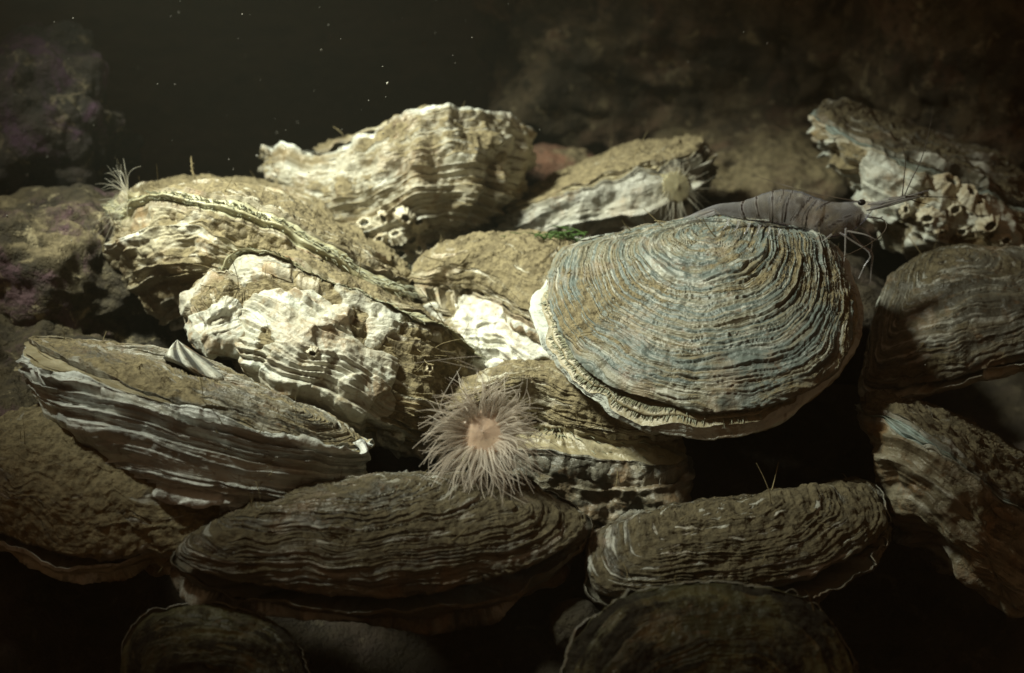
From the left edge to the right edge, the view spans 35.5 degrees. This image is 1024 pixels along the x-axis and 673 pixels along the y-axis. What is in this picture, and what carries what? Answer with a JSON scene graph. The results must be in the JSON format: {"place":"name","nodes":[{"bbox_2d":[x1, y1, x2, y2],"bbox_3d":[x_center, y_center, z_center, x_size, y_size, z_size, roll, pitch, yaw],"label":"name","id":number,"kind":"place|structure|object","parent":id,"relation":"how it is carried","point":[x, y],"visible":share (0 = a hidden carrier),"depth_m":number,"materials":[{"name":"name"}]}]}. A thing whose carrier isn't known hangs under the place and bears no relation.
{"place":"outdoors","nodes":[
{"label":"outdoors","id":0,"kind":"place"},
{"bbox_2d":[0,0,1023,672],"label":"seabed","id":1,"kind":"structure","parent":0,"point":[246,86],"depth_m":0.59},
{"bbox_2d":[0,314,116,415],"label":"rock","id":2,"kind":"object","parent":1,"relation":"on","point":[15,392],"visible":0.19,"depth_m":0.50,"materials":[{"name":"brown stone"}]},
{"bbox_2d":[0,20,144,195],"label":"rock","id":3,"kind":"object","parent":1,"relation":"on","point":[57,109],"visible":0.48,"depth_m":0.56,"materials":[{"name":"stone"}]},
{"bbox_2d":[0,403,219,584],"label":"oyster","id":4,"kind":"object","parent":1,"relation":"on","point":[119,524],"visible":0.64,"depth_m":0.42,"materials":[{"name":"brown"}]},
{"bbox_2d":[16,331,374,515],"bbox_3d":[-0.093,0.023,0.444,0.109,0.044,0.057,11,26,24],"label":"oyster","id":5,"kind":"object","parent":4,"relation":"on","point":[176,434],"visible":0.93,"depth_m":0.42,"materials":[{"name":"grey"}]},
{"bbox_2d":[163,340,224,381],"bbox_3d":[-0.090,0.008,0.449,0.020,0.012,0.020,8,25,18],"label":"striped shell","id":6,"kind":"object","parent":5,"relation":"on","point":[182,355],"visible":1,"depth_m":0.45},
{"bbox_2d":[0,183,236,372],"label":"rock","id":7,"kind":"object","parent":1,"relation":"on","point":[55,274],"visible":0.32,"depth_m":0.52,"materials":[{"name":"brown stone"}]},
{"bbox_2d":[120,601,311,672],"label":"oyster","id":8,"kind":"object","parent":1,"relation":"on","point":[214,637],"visible":1,"depth_m":0.41,"materials":[{"name":"brown"}]},
{"bbox_2d":[158,438,593,635],"bbox_3d":[-0.035,0.054,0.429,0.115,0.051,0.059,0,24,0],"label":"oyster","id":9,"kind":"object","parent":1,"relation":"on","point":[425,553],"visible":1,"depth_m":0.41,"materials":[{"name":"brown"}]},
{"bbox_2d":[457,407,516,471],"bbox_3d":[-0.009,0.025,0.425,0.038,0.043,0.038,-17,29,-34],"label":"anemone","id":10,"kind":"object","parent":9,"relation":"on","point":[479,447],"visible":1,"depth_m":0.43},
{"bbox_2d":[525,143,593,185],"bbox_3d":[0.017,-0.068,0.640,0.036,0.017,0.024,0,24,0],"label":"rock","id":11,"kind":"object","parent":1,"relation":"on","point":[550,159],"visible":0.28,"depth_m":0.63,"materials":[{"name":"stone"}]},
{"bbox_2d":[427,358,694,529],"bbox_3d":[0.007,0.030,0.479,0.094,0.058,0.060,0,24,0],"label":"oyster","id":12,"kind":"object","parent":1,"relation":"on","point":[580,441],"visible":0.69,"depth_m":0.47,"materials":[{"name":"beige"}]},
{"bbox_2d":[217,246,487,460],"bbox_3d":[-0.052,-0.003,0.498,0.089,0.062,0.107,0,24,0],"label":"oyster","id":13,"kind":"object","parent":12,"relation":"on","point":[388,376],"visible":0.81,"depth_m":0.46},
{"bbox_2d":[179,254,254,361],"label":"oyster","id":14,"kind":"object","parent":13,"relation":"on","point":[211,302],"visible":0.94,"depth_m":0.47,"materials":[{"name":"beige"}]},
{"bbox_2d":[101,164,427,330],"bbox_3d":[-0.082,-0.026,0.527,0.110,0.071,0.109,0,24,0],"label":"oyster","id":15,"kind":"object","parent":13,"relation":"on","point":[171,233],"visible":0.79,"depth_m":0.50,"materials":[{"name":"beige"}]},
{"bbox_2d":[126,190,138,206],"bbox_3d":[-0.127,-0.043,0.513,0.017,0.034,0.032,0,24,0],"label":"anemone","id":16,"kind":"object","parent":15,"relation":"on","point":[130,195],"visible":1,"depth_m":0.51},
{"bbox_2d":[190,156,195,178],"bbox_3d":[-0.106,-0.056,0.530,0.002,0.007,0.004,0,24,0],"label":"hydroid","id":17,"kind":"object","parent":15,"relation":"on","point":[191,170],"visible":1,"depth_m":0.53},
{"bbox_2d":[256,102,536,262],"bbox_3d":[-0.041,-0.064,0.580,0.101,0.058,0.100,0,24,0],"label":"oyster","id":18,"kind":"object","parent":15,"relation":"on","point":[470,152],"visible":0.94,"depth_m":0.55,"materials":[{"name":"beige"}]},
{"bbox_2d":[410,229,575,373],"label":"oyster","id":19,"kind":"object","parent":13,"relation":"on","point":[484,286],"visible":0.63,"depth_m":0.51,"materials":[{"name":"beige"}]},
{"bbox_2d":[500,226,587,241],"bbox_3d":[0.016,-0.033,0.523,0.040,0.009,0.015,0,24,0],"label":"green alga","id":20,"kind":"object","parent":19,"relation":"on","point":[560,235],"visible":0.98,"depth_m":0.52,"materials":[{"name":"plant"}]},
{"bbox_2d":[529,208,863,439],"bbox_3d":[0.055,-0.008,0.479,0.100,0.052,0.099,0,24,0],"label":"oyster","id":21,"kind":"object","parent":12,"relation":"on","point":[765,347],"visible":1,"depth_m":0.46,"materials":[{"name":"grey"}]},
{"bbox_2d":[685,106,933,285],"bbox_3d":[0.092,-0.040,0.481,0.081,0.050,0.055,0,24,0],"label":"prawn","id":22,"kind":"object","parent":21,"relation":"on","point":[799,203],"visible":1,"depth_m":0.48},
{"bbox_2d":[549,597,600,657],"bbox_3d":[0.017,0.077,0.421,0.014,0.016,0.015,0,24,0],"label":"rock","id":23,"kind":"object","parent":1,"relation":"on","point":[567,617],"visible":0.65,"depth_m":0.42,"materials":[{"name":"stone"}]},
{"bbox_2d":[491,131,727,241],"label":"oyster","id":24,"kind":"object","parent":1,"relation":"on","point":[611,189],"visible":0.88,"depth_m":0.55,"materials":[{"name":"beige"}]},
{"bbox_2d":[660,171,691,207],"bbox_3d":[0.055,-0.046,0.544,0.033,0.030,0.016,-9,26,-20],"label":"anemone","id":25,"kind":"object","parent":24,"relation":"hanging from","point":[677,187],"visible":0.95,"depth_m":0.54},
{"bbox_2d":[472,0,851,155],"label":"rock","id":26,"kind":"object","parent":1,"relation":"on","point":[620,61],"visible":0.42,"depth_m":0.67,"materials":[{"name":"brown stone"}]},
{"bbox_2d":[559,574,860,672],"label":"oyster","id":27,"kind":"object","parent":1,"relation":"on","point":[709,626],"visible":1,"depth_m":0.40,"materials":[{"name":"brown"}]},
{"bbox_2d":[580,462,892,606],"bbox_3d":[0.063,0.057,0.435,0.095,0.042,0.043,-5,25,-12],"label":"oyster","id":28,"kind":"object","parent":1,"relation":"on","point":[819,543],"visible":0.94,"depth_m":0.42,"materials":[{"name":"brown"}]},
{"bbox_2d":[652,117,882,260],"bbox_3d":[0.104,-0.058,0.657,0.107,0.052,0.089,0,24,0],"label":"rock","id":29,"kind":"object","parent":1,"relation":"on","point":[749,151],"visible":0.27,"depth_m":0.63,"materials":[{"name":"brown stone"}]},
{"bbox_2d":[831,253,885,385],"bbox_3d":[0.088,-0.007,0.559,0.098,0.052,0.068,0,24,0],"label":"rock","id":30,"kind":"object","parent":1,"relation":"on","point":[850,374],"visible":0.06,"depth_m":0.53,"materials":[{"name":"brown stone"}]},
{"bbox_2d":[806,97,1023,258],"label":"oyster","id":31,"kind":"object","parent":1,"relation":"on","point":[977,186],"visible":0.83,"depth_m":0.54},
{"bbox_2d":[839,0,1023,172],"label":"rock","id":32,"kind":"object","parent":1,"relation":"on","point":[904,58],"visible":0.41,"depth_m":0.61,"materials":[{"name":"brown stone"}]},
{"bbox_2d":[855,389,1023,617],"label":"oyster","id":33,"kind":"object","parent":1,"relation":"on","point":[949,484],"visible":1,"depth_m":0.44,"materials":[{"name":"brown"}]},
{"bbox_2d":[858,224,1023,399],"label":"oyster","id":34,"kind":"object","parent":33,"relation":"on","point":[924,300],"visible":0.99,"depth_m":0.49,"materials":[{"name":"brown"}]},
{"bbox_2d":[6,1,1017,507],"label":"marine snow","id":35,"kind":"structure","parent":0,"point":[408,171],"depth_m":0.38,"materials":[{"name":"white"}]}
]}

